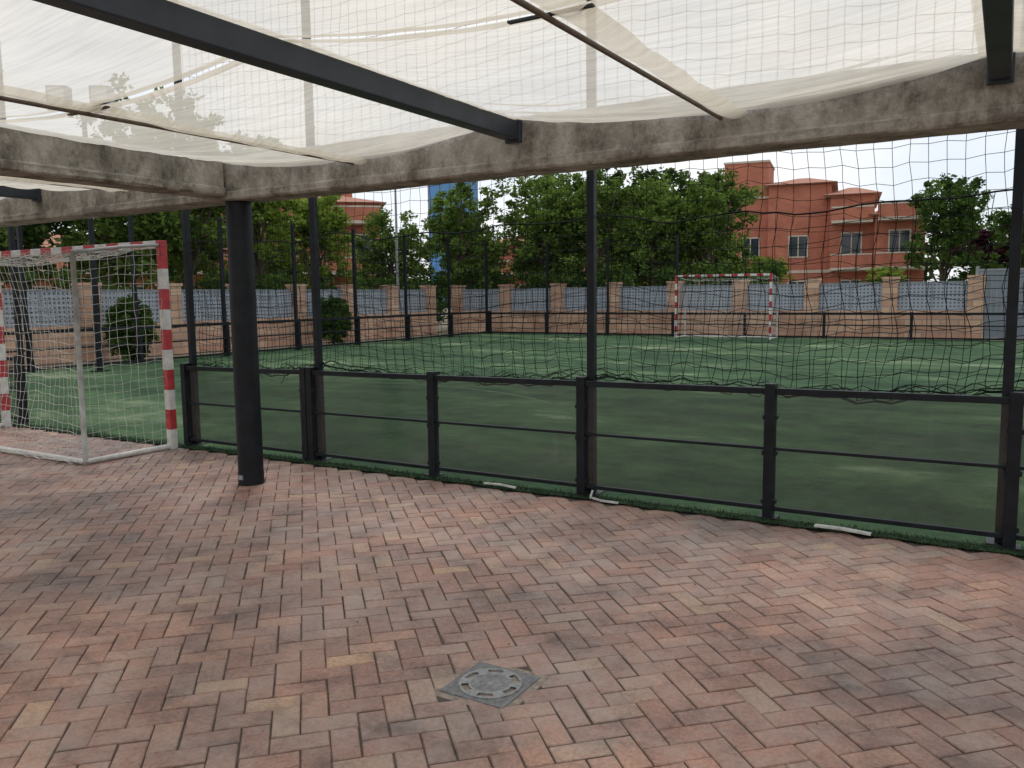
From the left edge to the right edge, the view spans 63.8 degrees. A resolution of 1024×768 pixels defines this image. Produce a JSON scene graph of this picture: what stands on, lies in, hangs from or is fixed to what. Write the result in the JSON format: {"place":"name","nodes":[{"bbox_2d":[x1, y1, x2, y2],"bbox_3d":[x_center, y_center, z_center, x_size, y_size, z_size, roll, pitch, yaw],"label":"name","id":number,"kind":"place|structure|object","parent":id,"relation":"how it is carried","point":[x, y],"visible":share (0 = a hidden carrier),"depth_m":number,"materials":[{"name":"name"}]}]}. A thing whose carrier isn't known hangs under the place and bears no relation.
{"place":"outdoors","nodes":[
{"label":"outdoors","id":0,"kind":"place"},
{"bbox_2d":[427,181,478,304],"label":"blue office tower","id":1,"kind":"structure","parent":0,"point":[432,193],"depth_m":104.96,"materials":[{"name":"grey glass"}]},
{"bbox_2d":[7,308,1003,369],"bbox_3d":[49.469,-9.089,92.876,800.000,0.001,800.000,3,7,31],"label":"ground","id":2,"kind":"structure","parent":0,"point":[444,328],"depth_m":25.47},
{"bbox_2d":[0,228,16,288],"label":"broadleaf tree","id":3,"kind":"object","parent":2,"relation":"on","point":[3,233],"visible":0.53,"depth_m":20.97,"materials":[{"name":"green plant"}]},
{"bbox_2d":[0,220,83,289],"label":"broadleaf tree","id":4,"kind":"object","parent":2,"relation":"on","point":[40,232],"visible":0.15,"depth_m":22.95,"materials":[{"name":"green plant"}]},
{"bbox_2d":[46,210,180,289],"bbox_3d":[-12.003,-4.108,24.202,3.452,6.284,4.805,-7,9,-44],"label":"broadleaf tree","id":5,"kind":"object","parent":2,"relation":"on","point":[139,227],"visible":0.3,"depth_m":23.69,"materials":[{"name":"green plant"}]},
{"bbox_2d":[101,294,159,360],"bbox_3d":[-9.326,-1.325,20.073,1.291,1.720,1.278,-7,9,-44],"label":"topiary bush","id":6,"kind":"object","parent":2,"relation":"on","point":[122,334],"visible":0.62,"depth_m":19.80,"materials":[{"name":"green plant"}]},
{"bbox_2d":[97,210,225,288],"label":"broadleaf tree","id":7,"kind":"object","parent":2,"relation":"on","point":[203,245],"visible":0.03,"depth_m":28.75,"materials":[{"name":"green plant"}]},
{"bbox_2d":[2,238,338,289],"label":"walls","id":8,"kind":"structure","parent":2,"relation":"on","point":[9,287],"depth_m":38.41,"materials":[{"name":"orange brick"}]},
{"bbox_2d":[33,287,308,289],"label":"windows","id":9,"kind":"structure","parent":8,"relation":"attached to","point":[123,288],"depth_m":37.37,"materials":[{"name":"glass"}]},
{"bbox_2d":[10,254,335,289],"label":"trim and balconies","id":10,"kind":"structure","parent":8,"relation":"attached to","point":[35,287],"depth_m":38.41,"materials":[{"name":"beige paint"}]},
{"bbox_2d":[23,231,338,249],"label":"roof","id":11,"kind":"structure","parent":8,"relation":"on","point":[53,240],"depth_m":38.39,"materials":[{"name":"tile"}]},
{"bbox_2d":[115,86,263,288],"bbox_3d":[-10.296,-5.181,25.313,5.459,8.148,5.068,-5,8,-38],"label":"broadleaf tree","id":12,"kind":"object","parent":2,"relation":"on","point":[174,241],"visible":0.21,"depth_m":25.29,"materials":[{"name":"green plant"}]},
{"bbox_2d":[0,282,436,367],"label":"brick piers and plinth","id":13,"kind":"object","parent":2,"relation":"on","point":[179,333],"visible":0.51,"depth_m":23.28,"materials":[{"name":"brown brick"}]},
{"bbox_2d":[2,289,425,328],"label":"perforated panels","id":14,"kind":"object","parent":13,"relation":"attached to","point":[155,297],"visible":0.46,"depth_m":23.22,"materials":[{"name":"grey metal"}]},
{"bbox_2d":[200,198,307,288],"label":"broadleaf tree","id":15,"kind":"object","parent":2,"relation":"on","point":[273,214],"visible":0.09,"depth_m":27.45,"materials":[{"name":"green plant"}]},
{"bbox_2d":[260,226,308,288],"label":"broadleaf tree","id":16,"kind":"object","parent":2,"relation":"on","point":[272,266],"visible":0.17,"depth_m":33.85,"materials":[{"name":"green plant"}]},
{"bbox_2d":[216,194,380,288],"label":"building","id":17,"kind":"structure","parent":2,"relation":"on","point":[358,211],"depth_m":43.96,"materials":[{"name":"orange brick"}]},
{"bbox_2d":[224,235,371,288],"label":"windows","id":18,"kind":"structure","parent":17,"relation":"attached to","point":[357,247],"depth_m":45.01,"materials":[{"name":"glass"}]},
{"bbox_2d":[224,205,379,275],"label":"trim and balconies","id":19,"kind":"structure","parent":17,"relation":"attached to","point":[357,222],"depth_m":43.78,"materials":[{"name":"beige paint"}]},
{"bbox_2d":[299,196,386,207],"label":"roof","id":20,"kind":"structure","parent":17,"relation":"on","point":[343,199],"depth_m":45.10,"materials":[{"name":"tile"}]},
{"bbox_2d":[262,195,358,288],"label":"broadleaf tree","id":21,"kind":"object","parent":2,"relation":"on","point":[326,221],"visible":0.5,"depth_m":29.68,"materials":[{"name":"green plant"}]},
{"bbox_2d":[344,207,435,288],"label":"broadleaf tree","id":22,"kind":"object","parent":2,"relation":"on","point":[375,220],"visible":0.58,"depth_m":33.45,"materials":[{"name":"green plant"}]},
{"bbox_2d":[0,259,787,323],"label":"hedge","id":23,"kind":"object","parent":2,"relation":"on","point":[535,282],"visible":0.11,"depth_m":30.54,"materials":[{"name":"green plant"}]},
{"bbox_2d":[394,189,398,288],"bbox_3d":[-4.617,-4.750,31.291,0.278,5.840,1.347,2,7,23],"label":"street lamp","id":24,"kind":"object","parent":2,"relation":"on","point":[396,244],"visible":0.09,"depth_m":31.76,"materials":[{"name":"grey metal"}]},
{"bbox_2d":[421,210,506,286],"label":"broadleaf tree","id":25,"kind":"object","parent":2,"relation":"on","point":[478,226],"visible":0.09,"depth_m":39.46,"materials":[{"name":"green plant"}]},
{"bbox_2d":[416,178,523,300],"bbox_3d":[-1.816,-5.740,35.730,5.126,6.818,4.760,1,6,11],"label":"broadleaf tree","id":26,"kind":"object","parent":2,"relation":"on","point":[453,213],"visible":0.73,"depth_m":35.09,"materials":[{"name":"green plant"}]},
{"bbox_2d":[498,173,585,280],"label":"broadleaf tree","id":27,"kind":"object","parent":2,"relation":"on","point":[558,215],"visible":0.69,"depth_m":34.69,"materials":[{"name":"green plant"}]},
{"bbox_2d":[497,173,597,283],"bbox_3d":[2.185,-6.614,39.144,5.288,7.730,5.696,2,7,23],"label":"broadleaf tree","id":28,"kind":"object","parent":2,"relation":"on","point":[569,185],"visible":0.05,"depth_m":38.50,"materials":[{"name":"green plant"}]},
{"bbox_2d":[484,246,648,287],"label":"walls","id":29,"kind":"structure","parent":2,"relation":"on","point":[508,257],"depth_m":51.61,"materials":[{"name":"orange brick"}]},
{"bbox_2d":[557,176,632,286],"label":"broadleaf tree","id":30,"kind":"object","parent":2,"relation":"on","point":[575,186],"visible":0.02,"depth_m":38.22,"materials":[{"name":"green plant"}]},
{"bbox_2d":[543,166,671,286],"bbox_3d":[3.913,-5.899,34.516,5.459,7.260,5.068,-3,7,-23],"label":"broadleaf tree","id":31,"kind":"object","parent":2,"relation":"on","point":[579,229],"visible":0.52,"depth_m":33.73,"materials":[{"name":"green plant"}]},
{"bbox_2d":[606,167,700,284],"bbox_3d":[6.054,-6.015,36.234,4.444,7.056,5.126,3,7,33],"label":"broadleaf tree","id":32,"kind":"object","parent":2,"relation":"on","point":[670,171],"visible":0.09,"depth_m":35.10,"materials":[{"name":"green plant"}]},
{"bbox_2d":[613,179,704,285],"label":"broadleaf tree","id":33,"kind":"object","parent":2,"relation":"on","point":[652,198],"visible":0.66,"depth_m":32.22,"materials":[{"name":"green plant"}]},
{"bbox_2d":[395,221,1008,312],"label":"distant trees","id":34,"kind":"object","parent":2,"relation":"on","point":[925,259],"depth_m":58.47,"materials":[{"name":"green plant"}]},
{"bbox_2d":[661,171,757,285],"bbox_3d":[7.993,-5.649,34.807,4.784,6.586,4.148,-2,6,-11],"label":"broadleaf tree","id":35,"kind":"object","parent":2,"relation":"on","point":[682,189],"visible":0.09,"depth_m":33.85,"materials":[{"name":"green plant"}]},
{"bbox_2d":[652,167,775,284],"bbox_3d":[7.809,-5.299,32.312,4.747,6.442,4.407,-6,8,-40],"label":"broadleaf tree","id":36,"kind":"object","parent":2,"relation":"on","point":[711,209],"visible":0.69,"depth_m":31.57,"materials":[{"name":"green plant"}]},
{"bbox_2d":[450,275,985,337],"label":"brick piers and plinth","id":37,"kind":"object","parent":2,"relation":"on","point":[812,286],"visible":0.5,"depth_m":27.98,"materials":[{"name":"brown brick"}]},
{"bbox_2d":[462,281,967,310],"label":"perforated panels","id":38,"kind":"object","parent":37,"relation":"attached to","point":[918,289],"visible":0.73,"depth_m":27.92,"materials":[{"name":"grey metal"}]},
{"bbox_2d":[748,255,795,283],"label":"broadleaf tree","id":39,"kind":"object","parent":2,"relation":"on","point":[756,258],"visible":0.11,"depth_m":34.89,"materials":[{"name":"green plant"}]},
{"bbox_2d":[693,162,925,283],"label":"walls","id":40,"kind":"structure","parent":2,"relation":"on","point":[756,174],"depth_m":49.85,"materials":[{"name":"orange brick"}]},
{"bbox_2d":[763,178,881,215],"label":"roof","id":41,"kind":"structure","parent":40,"relation":"on","point":[851,191],"depth_m":50.02,"materials":[{"name":"tile"}]},
{"bbox_2d":[724,160,924,283],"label":"trim and balconies","id":42,"kind":"structure","parent":40,"relation":"attached to","point":[861,253],"depth_m":47.48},
{"bbox_2d":[742,230,909,283],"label":"windows","id":43,"kind":"structure","parent":40,"relation":"attached to","point":[846,240],"depth_m":48.25,"materials":[{"name":"grey glass"}]},
{"bbox_2d":[859,266,909,282],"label":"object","id":44,"kind":"object","parent":2,"relation":"on","point":[886,273],"visible":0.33,"depth_m":35.33,"materials":[{"name":"green plant"}]},
{"bbox_2d":[901,173,1007,280],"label":"broadleaf tree","id":45,"kind":"object","parent":2,"relation":"on","point":[960,224],"visible":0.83,"depth_m":40.48,"materials":[{"name":"green plant"}]},
{"bbox_2d":[945,223,1009,274],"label":"purple plum tree","id":46,"kind":"object","parent":2,"relation":"on","point":[982,240],"visible":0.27,"depth_m":45.17,"materials":[{"name":"green plant"}]},
{"bbox_2d":[976,266,1023,338],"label":"metal gate","id":47,"kind":"structure","parent":2,"relation":"on","point":[995,308],"depth_m":24.30,"materials":[{"name":"grey metal"}]},
{"bbox_2d":[987,204,1023,267],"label":"broadleaf tree","id":48,"kind":"object","parent":2,"relation":"on","point":[1004,219],"visible":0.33,"depth_m":43.33,"materials":[{"name":"green plant"}]},
{"bbox_2d":[0,426,1023,767],"bbox_3d":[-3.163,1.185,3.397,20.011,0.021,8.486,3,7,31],"label":"brick paving","id":49,"kind":"structure","parent":0,"point":[972,632],"depth_m":3.73,"materials":[{"name":"brick"}]},
{"bbox_2d":[0,240,177,464],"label":"soccer goal","id":50,"kind":"object","parent":49,"relation":"on","point":[159,246],"visible":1,"depth_m":8.04,"materials":[{"name":"white paint"}]},
{"bbox_2d":[225,201,264,485],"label":"round steel column","id":51,"kind":"structure","parent":49,"relation":"on","point":[241,274],"depth_m":6.51,"materials":[{"name":"black metal"}]},
{"bbox_2d":[0,52,1023,227],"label":"concrete beam","id":52,"kind":"structure","parent":51,"relation":"on","point":[961,99],"depth_m":4.71,"materials":[{"name":"grey concrete"}]},
{"bbox_2d":[0,186,40,201],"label":"steel roof beam","id":53,"kind":"structure","parent":52,"relation":"attached to","point":[33,195],"depth_m":7.48,"materials":[{"name":"black metal"}]},
{"bbox_2d":[0,127,225,197],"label":"concrete beam","id":54,"kind":"structure","parent":52,"relation":"attached to","point":[25,155],"depth_m":5.51,"materials":[{"name":"grey concrete"}]},
{"bbox_2d":[33,0,521,143],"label":"steel roof beam","id":55,"kind":"structure","parent":52,"relation":"attached to","point":[178,23],"depth_m":3.35,"materials":[{"name":"black metal"}]},
{"bbox_2d":[0,0,1023,199],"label":"shade awning","id":56,"kind":"object","parent":55,"relation":"attached to","point":[733,59],"visible":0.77,"depth_m":3.47,"materials":[{"name":"fabric"}]},
{"bbox_2d":[8,180,123,191],"bbox_3d":[-5.096,-1.292,4.034,0.022,0.037,6.965,3,7,31],"label":"awning rod","id":57,"kind":"object","parent":56,"relation":"attached to","point":[78,187],"visible":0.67,"depth_m":6.67,"materials":[{"name":"metal"}]},
{"bbox_2d":[0,95,353,164],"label":"awning rod","id":58,"kind":"object","parent":56,"relation":"attached to","point":[72,111],"visible":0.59,"depth_m":4.10,"materials":[{"name":"metal"}]},
{"bbox_2d":[510,0,722,119],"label":"awning rod","id":59,"kind":"object","parent":56,"relation":"attached to","point":[536,11],"visible":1,"depth_m":3.09,"materials":[{"name":"metal"}]},
{"bbox_2d":[982,0,1015,85],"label":"steel roof beam","id":60,"kind":"structure","parent":52,"relation":"attached to","point":[998,18],"depth_m":3.11,"materials":[{"name":"black metal"}]},
{"bbox_2d":[434,660,550,714],"bbox_3d":[-0.083,1.177,3.199,0.350,0.036,0.350,3,7,31],"label":"floor drain","id":61,"kind":"object","parent":49,"relation":"in","point":[480,682],"visible":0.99,"depth_m":3.18,"materials":[{"name":"metal"}]},
{"bbox_2d":[0,333,1023,555],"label":"sports court turf","id":62,"kind":"structure","parent":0,"point":[962,496],"depth_m":9.73,"materials":[{"name":"green plastic"}]},
{"bbox_2d":[0,355,28,423],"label":"court fence","id":63,"kind":"object","parent":62,"relation":"on","point":[15,360],"visible":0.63,"depth_m":10.02,"materials":[{"name":"metal"}]},
{"bbox_2d":[3,118,34,422],"bbox_3d":[-6.038,-2.349,9.852,0.150,5.700,0.150,3,7,31],"label":"net post","id":64,"kind":"object","parent":62,"relation":"on","point":[12,247],"visible":0.4,"depth_m":9.99,"materials":[{"name":"metal"}]},
{"bbox_2d":[16,225,29,371],"bbox_3d":[-10.141,-2.023,17.077,0.160,3.600,0.160,3,7,31],"label":"net post","id":65,"kind":"object","parent":62,"relation":"on","point":[19,235],"visible":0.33,"depth_m":17.06,"materials":[{"name":"metal"}]},
{"bbox_2d":[0,214,487,329],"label":"perimeter net","id":66,"kind":"object","parent":65,"relation":"attached to","point":[52,237],"visible":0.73,"depth_m":22.69,"materials":[{"name":"black fabric"}]},
{"bbox_2d":[88,100,114,371],"bbox_3d":[-8.705,-3.133,16.996,1.400,5.790,0.385,-1,6,-4],"label":"floodlight pole","id":67,"kind":"object","parent":62,"relation":"on","point":[97,319],"visible":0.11,"depth_m":17.15,"materials":[{"name":"metal"}]},
{"bbox_2d":[127,215,138,362],"bbox_3d":[-8.836,-2.273,19.247,0.160,3.600,0.160,3,7,31],"label":"net post","id":68,"kind":"object","parent":62,"relation":"on","point":[132,260],"visible":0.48,"depth_m":19.21,"materials":[{"name":"metal"}]},
{"bbox_2d":[174,79,205,444],"bbox_3d":[-3.291,-2.205,8.217,0.150,5.700,0.150,3,7,31],"label":"net post","id":69,"kind":"object","parent":62,"relation":"on","point":[188,276],"visible":0.63,"depth_m":8.36,"materials":[{"name":"metal"}]},
{"bbox_2d":[183,11,1023,393],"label":"court safety net","id":70,"kind":"object","parent":69,"relation":"attached to","point":[759,263],"visible":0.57,"depth_m":5.82,"materials":[{"name":"black fabric"}]},
{"bbox_2d":[194,189,1023,404],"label":"court net","id":71,"kind":"object","parent":69,"relation":"attached to","point":[602,376],"visible":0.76,"depth_m":5.87,"materials":[{"name":"black fabric"}]},
{"bbox_2d":[217,217,226,355],"bbox_3d":[-7.530,-2.523,21.417,0.160,3.600,0.160,3,7,31],"label":"net post","id":72,"kind":"object","parent":62,"relation":"on","point":[222,279],"visible":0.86,"depth_m":21.36,"materials":[{"name":"metal"}]},
{"bbox_2d":[180,363,307,460],"bbox_3d":[-2.613,0.236,8.029,1.797,0.870,0.142,3,7,31],"label":"court fence","id":73,"kind":"object","parent":62,"relation":"on","point":[185,369],"visible":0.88,"depth_m":8.14,"materials":[{"name":"metal"}]},
{"bbox_2d":[4,311,490,372],"bbox_3d":[-6.785,-1.302,22.601,0.158,0.900,23.044,3,7,31],"label":"perimeter fence","id":74,"kind":"object","parent":62,"relation":"on","point":[32,369],"visible":0.83,"depth_m":21.23,"materials":[{"name":"metal"}]},
{"bbox_2d":[290,223,297,349],"bbox_3d":[-6.225,-2.773,23.586,0.160,3.600,0.160,3,7,31],"label":"net post","id":75,"kind":"object","parent":62,"relation":"on","point":[293,255],"visible":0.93,"depth_m":23.53,"materials":[{"name":"metal"}]},
{"bbox_2d":[302,38,333,460],"bbox_3d":[-1.794,-2.127,7.325,0.150,5.700,0.150,3,7,31],"label":"net post","id":76,"kind":"object","parent":62,"relation":"on","point":[315,283],"visible":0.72,"depth_m":7.47,"materials":[{"name":"metal"}]},
{"bbox_2d":[321,294,353,343],"bbox_3d":[-5.660,-2.050,26.159,1.244,1.635,1.425,3,7,31],"label":"topiary bush","id":77,"kind":"object","parent":62,"relation":"on","point":[337,325],"visible":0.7,"depth_m":25.85,"materials":[{"name":"green plant"}]},
{"bbox_2d":[351,229,357,344],"bbox_3d":[-4.920,-3.023,25.756,0.160,3.600,0.160,3,7,31],"label":"net post","id":78,"kind":"object","parent":62,"relation":"on","point":[354,270],"visible":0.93,"depth_m":25.69,"materials":[{"name":"metal"}]},
{"bbox_2d":[402,234,407,339],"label":"net post","id":79,"kind":"object","parent":62,"relation":"on","point":[405,277],"visible":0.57,"depth_m":27.87,"materials":[{"name":"metal"}]},
{"bbox_2d":[446,238,450,336],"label":"net post","id":80,"kind":"object","parent":62,"relation":"on","point":[448,276],"visible":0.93,"depth_m":30.05,"materials":[{"name":"metal"}]},
{"bbox_2d":[484,241,487,333],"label":"net post","id":81,"kind":"object","parent":62,"relation":"on","point":[486,284],"visible":0.86,"depth_m":32.23,"materials":[{"name":"metal"}]},
{"bbox_2d":[483,482,515,488],"bbox_3d":[-0.093,0.787,6.415,0.300,0.020,0.020,3,7,33],"label":"plastic strip","id":82,"kind":"object","parent":62,"relation":"on","point":[504,485],"visible":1,"depth_m":6.40,"materials":[{"name":"white plastic"}]},
{"bbox_2d":[9,335,1022,403],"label":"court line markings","id":83,"kind":"object","parent":62,"relation":"on","point":[505,360],"visible":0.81,"depth_m":14.87,"materials":[{"name":"paint"}]},
{"bbox_2d":[546,241,548,333],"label":"net post","id":84,"kind":"object","parent":62,"relation":"on","point":[547,302],"visible":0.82,"depth_m":31.09,"materials":[{"name":"metal"}]},
{"bbox_2d":[490,238,675,311],"bbox_3d":[2.449,-3.920,30.406,7.665,2.644,0.153,3,7,31],"label":"perimeter net","id":85,"kind":"object","parent":84,"relation":"attached to","point":[575,276],"visible":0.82,"depth_m":30.32,"materials":[{"name":"black fabric"}]},
{"bbox_2d":[586,0,604,495],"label":"net post","id":86,"kind":"object","parent":62,"relation":"on","point":[591,184],"visible":0.62,"depth_m":6.06,"materials":[{"name":"metal"}]},
{"bbox_2d":[589,490,617,503],"bbox_3d":[0.650,0.821,5.954,0.077,0.046,0.296,-5,7,-35],"label":"plastic strip","id":87,"kind":"object","parent":62,"relation":"on","point":[597,499],"visible":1,"depth_m":5.93,"materials":[{"name":"white plastic"}]},
{"bbox_2d":[607,238,608,334],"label":"net post","id":88,"kind":"object","parent":62,"relation":"on","point":[608,280],"visible":0.68,"depth_m":29.77,"materials":[{"name":"metal"}]},
{"bbox_2d":[305,367,1023,550],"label":"court fence","id":89,"kind":"object","parent":62,"relation":"on","point":[1012,473],"visible":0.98,"depth_m":5.58,"materials":[{"name":"metal"}]},
{"bbox_2d":[676,235,678,335],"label":"net post","id":90,"kind":"object","parent":62,"relation":"on","point":[677,241],"visible":0.32,"depth_m":28.37,"materials":[{"name":"metal"}]},
{"bbox_2d":[674,273,778,339],"bbox_3d":[7.030,-2.544,26.985,3.154,2.075,1.070,3,7,31],"label":"soccer goal","id":91,"kind":"object","parent":62,"relation":"on","point":[770,299],"visible":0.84,"depth_m":26.91,"materials":[{"name":"white paint"}]},
{"bbox_2d":[490,312,1023,340],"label":"perimeter fence","id":92,"kind":"object","parent":62,"relation":"on","point":[744,314],"visible":0.69,"depth_m":27.29,"materials":[{"name":"metal"}]},
{"bbox_2d":[814,524,871,535],"bbox_3d":[2.048,0.901,5.101,0.332,0.024,0.045,3,7,32],"label":"plastic strip","id":93,"kind":"object","parent":62,"relation":"on","point":[843,529],"visible":1,"depth_m":5.09,"materials":[{"name":"white plastic"}]},
{"bbox_2d":[985,129,1023,545],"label":"net post","id":94,"kind":"object","parent":62,"relation":"on","point":[1013,282],"visible":0.76,"depth_m":4.69,"materials":[{"name":"metal"}]},
{"bbox_2d":[6,11,1023,281],"label":"sky","id":95,"kind":"structure","parent":0,"point":[955,151],"materials":[{"name":"white"}]}
]}

